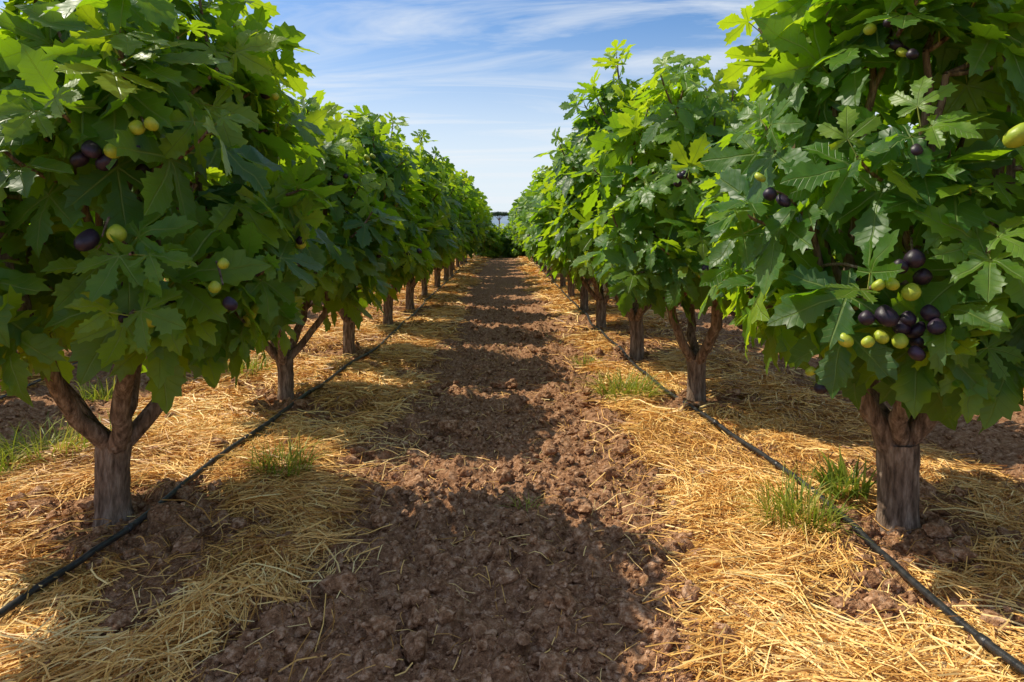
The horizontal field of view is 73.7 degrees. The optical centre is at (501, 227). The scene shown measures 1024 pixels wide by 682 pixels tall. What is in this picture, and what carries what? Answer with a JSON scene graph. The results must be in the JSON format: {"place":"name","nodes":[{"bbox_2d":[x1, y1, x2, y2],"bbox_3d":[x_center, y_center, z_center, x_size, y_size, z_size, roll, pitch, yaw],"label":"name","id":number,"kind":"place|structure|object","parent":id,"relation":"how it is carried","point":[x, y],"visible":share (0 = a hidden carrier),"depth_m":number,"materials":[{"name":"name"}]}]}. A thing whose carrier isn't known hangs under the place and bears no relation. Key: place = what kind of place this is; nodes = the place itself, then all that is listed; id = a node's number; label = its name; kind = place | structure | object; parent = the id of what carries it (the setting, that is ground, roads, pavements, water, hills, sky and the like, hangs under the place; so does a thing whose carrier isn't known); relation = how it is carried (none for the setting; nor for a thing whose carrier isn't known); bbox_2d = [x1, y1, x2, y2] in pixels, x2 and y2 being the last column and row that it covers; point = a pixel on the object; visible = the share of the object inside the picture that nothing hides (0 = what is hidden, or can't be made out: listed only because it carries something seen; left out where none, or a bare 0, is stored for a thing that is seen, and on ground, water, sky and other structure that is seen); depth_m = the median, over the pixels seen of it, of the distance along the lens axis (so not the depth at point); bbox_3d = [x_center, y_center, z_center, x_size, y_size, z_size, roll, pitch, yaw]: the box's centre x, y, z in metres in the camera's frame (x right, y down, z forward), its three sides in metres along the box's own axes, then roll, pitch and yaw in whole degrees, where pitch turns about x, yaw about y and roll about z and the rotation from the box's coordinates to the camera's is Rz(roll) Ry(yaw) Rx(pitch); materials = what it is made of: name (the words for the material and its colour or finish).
{"place":"outdoors","nodes":[
{"label":"outdoors","id":0,"kind":"place"},
{"bbox_2d":[0,0,917,211],"label":"sky","id":1,"kind":"structure","parent":0,"point":[488,80],"materials":[{"name":"blue"}]},
{"bbox_2d":[491,216,508,227],"bbox_3d":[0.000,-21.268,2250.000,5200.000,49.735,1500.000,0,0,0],"label":"hills","id":2,"kind":"structure","parent":0,"point":[504,220],"depth_m":1714.98,"materials":[{"name":"blue"}]},
{"bbox_2d":[0,228,1023,681],"bbox_3d":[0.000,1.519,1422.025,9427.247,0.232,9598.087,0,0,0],"label":"ground","id":3,"kind":"structure","parent":0,"point":[500,284],"depth_m":3.60,"materials":[{"name":"soil"}]},
{"bbox_2d":[0,362,77,399],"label":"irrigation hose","id":4,"kind":"object","parent":3,"relation":"on","point":[29,384],"visible":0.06,"depth_m":6.56,"materials":[{"name":"black plastic"}]},
{"bbox_2d":[72,373,140,401],"bbox_3d":[-3.583,1.422,6.178,0.817,0.300,0.806,0,0,0],"label":"grass tuft","id":5,"kind":"object","parent":3,"relation":"on","point":[95,395],"visible":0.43,"depth_m":6.17,"materials":[{"name":"green plant"}]},
{"bbox_2d":[0,0,346,527],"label":"fig tree","id":6,"kind":"object","parent":3,"relation":"on","point":[115,115],"visible":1,"depth_m":2.90,"materials":[{"name":"green plant"}]},
{"bbox_2d":[0,259,469,618],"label":"irrigation hose","id":7,"kind":"object","parent":3,"relation":"on","point":[48,580],"visible":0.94,"depth_m":3.45,"materials":[{"name":"black plastic"}]},
{"bbox_2d":[165,85,407,400],"bbox_3d":[-1.886,0.149,5.892,1.981,2.918,2.162,0,0,35],"label":"fig tree","id":8,"kind":"object","parent":3,"relation":"on","point":[358,237],"visible":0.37,"depth_m":5.72,"materials":[{"name":"green plant"}]},
{"bbox_2d":[483,223,505,247],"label":"fig tree","id":9,"kind":"object","parent":3,"relation":"on","point":[497,228],"visible":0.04,"depth_m":39.17,"materials":[{"name":"green plant"}]},
{"bbox_2d":[490,211,508,225],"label":"umbrella pine tree","id":10,"kind":"object","parent":3,"relation":"on","point":[499,214],"visible":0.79,"depth_m":178.54,"materials":[{"name":"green plant"}]},
{"bbox_2d":[0,253,1023,681],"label":"straw mulch","id":11,"kind":"object","parent":3,"relation":"on","point":[736,555],"visible":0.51,"depth_m":3.50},
{"bbox_2d":[0,435,55,476],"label":"grass tuft","id":12,"kind":"object","parent":11,"relation":"on","point":[2,461],"visible":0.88,"depth_m":4.28,"materials":[{"name":"green plant"}]},
{"bbox_2d":[0,411,143,470],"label":"grass tuft","id":13,"kind":"object","parent":11,"relation":"on","point":[16,444],"visible":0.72,"depth_m":4.60,"materials":[{"name":"green plant"}]},
{"bbox_2d":[48,408,157,444],"bbox_3d":[-2.816,1.402,4.888,0.788,0.242,0.782,0,0,0],"label":"grass tuft","id":14,"kind":"object","parent":11,"relation":"on","point":[110,422],"visible":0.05,"depth_m":5.01,"materials":[{"name":"green plant"}]},
{"bbox_2d":[227,353,274,375],"bbox_3d":[-2.624,1.362,7.023,0.786,0.251,0.838,0,0,-17],"label":"grass tuft","id":15,"kind":"object","parent":11,"relation":"on","point":[251,367],"visible":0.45,"depth_m":7.00,"materials":[{"name":"green plant"}]},
{"bbox_2d":[228,428,335,484],"bbox_3d":[-1.347,1.356,4.146,0.738,0.255,0.658,0,0,17],"label":"grass tuft","id":16,"kind":"object","parent":11,"relation":"on","point":[289,458],"visible":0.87,"depth_m":4.16,"materials":[{"name":"green plant"}]},
{"bbox_2d":[325,104,441,357],"bbox_3d":[-1.724,0.089,7.948,2.069,2.997,2.349,0,0,-3],"label":"fig tree","id":17,"kind":"object","parent":11,"relation":"on","point":[397,179],"visible":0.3,"depth_m":7.67,"materials":[{"name":"green plant"}]},
{"bbox_2d":[350,112,458,326],"bbox_3d":[-1.652,-0.057,10.272,2.076,3.296,2.081,0,0,39],"label":"fig tree","id":18,"kind":"object","parent":11,"relation":"on","point":[440,241],"visible":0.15,"depth_m":10.19,"materials":[{"name":"green plant"}]},
{"bbox_2d":[406,129,468,310],"bbox_3d":[-1.705,-0.111,12.526,2.062,3.422,2.184,0,0,-25],"label":"fig tree","id":19,"kind":"object","parent":11,"relation":"on","point":[429,159],"visible":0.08,"depth_m":12.45,"materials":[{"name":"green plant"}]},
{"bbox_2d":[421,163,471,296],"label":"fig tree","id":20,"kind":"object","parent":11,"relation":"on","point":[453,217],"visible":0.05,"depth_m":14.73,"materials":[{"name":"green plant"}]},
{"bbox_2d":[433,157,479,288],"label":"fig tree","id":21,"kind":"object","parent":11,"relation":"on","point":[466,213],"visible":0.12,"depth_m":16.91,"materials":[{"name":"green plant"}]},
{"bbox_2d":[442,164,487,280],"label":"fig tree","id":22,"kind":"object","parent":11,"relation":"on","point":[473,245],"visible":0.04,"depth_m":19.15,"materials":[{"name":"green plant"}]},
{"bbox_2d":[445,162,485,276],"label":"fig tree","id":23,"kind":"object","parent":11,"relation":"on","point":[471,177],"visible":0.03,"depth_m":21.09,"materials":[{"name":"green plant"}]},
{"bbox_2d":[455,195,484,266],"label":"fig tree","id":24,"kind":"object","parent":11,"relation":"on","point":[457,262],"visible":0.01,"depth_m":25.53,"materials":[{"name":"green plant"}]},
{"bbox_2d":[460,192,488,264],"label":"fig tree","id":25,"kind":"object","parent":11,"relation":"on","point":[484,197],"depth_m":27.76,"materials":[{"name":"green plant"}]},
{"bbox_2d":[463,190,491,261],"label":"fig tree","id":26,"kind":"object","parent":11,"relation":"on","point":[486,223],"visible":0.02,"depth_m":30.14,"materials":[{"name":"green plant"}]},
{"bbox_2d":[476,226,502,257],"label":"fig tree","id":27,"kind":"object","parent":11,"relation":"on","point":[490,244],"visible":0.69,"depth_m":35.67,"materials":[{"name":"green plant"}]},
{"bbox_2d":[495,223,515,257],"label":"fig tree","id":28,"kind":"object","parent":11,"relation":"on","point":[505,252],"visible":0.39,"depth_m":36.55,"materials":[{"name":"green plant"}]},
{"bbox_2d":[509,199,517,243],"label":"fig tree","id":29,"kind":"object","parent":11,"relation":"on","point":[512,210],"visible":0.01,"depth_m":34.43,"materials":[{"name":"green plant"}]},
{"bbox_2d":[504,224,526,257],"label":"fig tree","id":30,"kind":"object","parent":11,"relation":"on","point":[516,252],"visible":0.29,"depth_m":36.05,"materials":[{"name":"green plant"}]},
{"bbox_2d":[511,206,533,260],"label":"fig tree","id":31,"kind":"object","parent":11,"relation":"on","point":[514,215],"visible":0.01,"depth_m":29.89,"materials":[{"name":"green plant"}]},
{"bbox_2d":[512,198,532,257],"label":"fig tree","id":32,"kind":"object","parent":11,"relation":"on","point":[514,203],"depth_m":32.10,"materials":[{"name":"green plant"}]},
{"bbox_2d":[511,191,537,263],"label":"fig tree","id":33,"kind":"object","parent":11,"relation":"on","point":[514,230],"visible":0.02,"depth_m":27.79,"materials":[{"name":"green plant"}]},
{"bbox_2d":[515,193,542,266],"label":"fig tree","id":34,"kind":"object","parent":11,"relation":"on","point":[517,230],"visible":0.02,"depth_m":25.68,"materials":[{"name":"green plant"}]},
{"bbox_2d":[515,186,545,271],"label":"fig tree","id":35,"kind":"object","parent":11,"relation":"on","point":[518,209],"visible":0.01,"depth_m":23.47,"materials":[{"name":"green plant"}]},
{"bbox_2d":[516,171,550,276],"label":"fig tree","id":36,"kind":"object","parent":11,"relation":"on","point":[520,220],"visible":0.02,"depth_m":21.25,"materials":[{"name":"green plant"}]},
{"bbox_2d":[517,181,556,280],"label":"fig tree","id":37,"kind":"object","parent":11,"relation":"on","point":[524,249],"depth_m":18.92,"materials":[{"name":"green plant"}]},
{"bbox_2d":[519,170,565,286],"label":"fig tree","id":38,"kind":"object","parent":11,"relation":"on","point":[526,225],"visible":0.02,"depth_m":16.74,"materials":[{"name":"green plant"}]},
{"bbox_2d":[524,165,574,297],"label":"fig tree","id":39,"kind":"object","parent":11,"relation":"on","point":[571,288],"visible":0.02,"depth_m":14.58,"materials":[{"name":"green plant"}]},
{"bbox_2d":[522,138,590,310],"bbox_3d":[1.437,-0.029,12.454,2.240,3.244,2.543,0,0,-6],"label":"fig tree","id":40,"kind":"object","parent":11,"relation":"on","point":[534,247],"visible":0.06,"depth_m":12.32,"materials":[{"name":"green plant"}]},
{"bbox_2d":[525,132,609,328],"bbox_3d":[1.512,0.004,10.263,2.365,3.191,2.167,0,0,-41],"label":"fig tree","id":41,"kind":"object","parent":11,"relation":"on","point":[544,211],"visible":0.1,"depth_m":10.09,"materials":[{"name":"green plant"}]},
{"bbox_2d":[568,353,602,365],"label":"grass tuft","id":42,"kind":"object","parent":11,"relation":"on","point":[583,360],"visible":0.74,"depth_m":7.67,"materials":[{"name":"green plant"}]},
{"bbox_2d":[533,39,676,361],"bbox_3d":[1.603,-0.262,7.878,2.268,3.764,2.403,0,0,-33],"label":"fig tree","id":43,"kind":"object","parent":11,"relation":"on","point":[571,242],"visible":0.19,"depth_m":7.67,"materials":[{"name":"green plant"}]},
{"bbox_2d":[575,365,682,402],"bbox_3d":[1.120,1.381,6.146,1.077,0.260,1.057,0,0,0],"label":"grass tuft","id":44,"kind":"object","parent":11,"relation":"on","point":[614,387],"visible":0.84,"depth_m":6.18,"materials":[{"name":"green plant"}]},
{"bbox_2d":[724,461,887,542],"bbox_3d":[1.523,1.344,3.450,0.748,0.303,0.718,0,0,23],"label":"grass tuft","id":45,"kind":"object","parent":11,"relation":"on","point":[789,504],"visible":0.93,"depth_m":3.45,"materials":[{"name":"green plant"}]},
{"bbox_2d":[790,370,839,390],"bbox_3d":[3.195,1.405,6.477,0.761,0.236,0.793,0,0,-36],"label":"grass tuft","id":46,"kind":"object","parent":11,"relation":"on","point":[810,379],"visible":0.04,"depth_m":6.57,"materials":[{"name":"green plant"}]},
{"bbox_2d":[804,443,876,500],"bbox_3d":[1.917,1.337,3.776,0.534,0.270,0.501,0,0,0],"label":"weed plant","id":47,"kind":"object","parent":11,"relation":"on","point":[840,474],"visible":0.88,"depth_m":3.76,"materials":[{"name":"green plant"}]},
{"bbox_2d":[900,124,1023,198],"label":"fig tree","id":48,"kind":"object","parent":11,"relation":"on","point":[1021,176],"depth_m":7.13,"materials":[{"name":"green plant"}]},
{"bbox_2d":[0,300,1023,681],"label":"soil clods","id":49,"kind":"object","parent":3,"relation":"on","point":[636,614],"visible":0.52,"depth_m":3.16,"materials":[{"name":"brown soil"}]},
{"bbox_2d":[502,492,546,510],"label":"grass tuft","id":50,"kind":"object","parent":3,"relation":"on","point":[526,503],"visible":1,"depth_m":3.75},
{"bbox_2d":[560,50,770,402],"bbox_3d":[1.689,0.050,5.853,2.255,3.121,2.106,0,0,39],"label":"fig tree","id":51,"kind":"object","parent":3,"relation":"on","point":[652,240],"visible":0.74,"depth_m":5.42,"materials":[{"name":"green plant"}]},
{"bbox_2d":[531,259,1023,675],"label":"irrigation hose","id":52,"kind":"object","parent":3,"relation":"on","point":[984,641],"visible":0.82,"depth_m":3.02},
{"bbox_2d":[694,0,1023,539],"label":"fig tree","id":53,"kind":"object","parent":3,"relation":"on","point":[910,296],"visible":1,"depth_m":2.85,"materials":[{"name":"green plant"}]}
]}

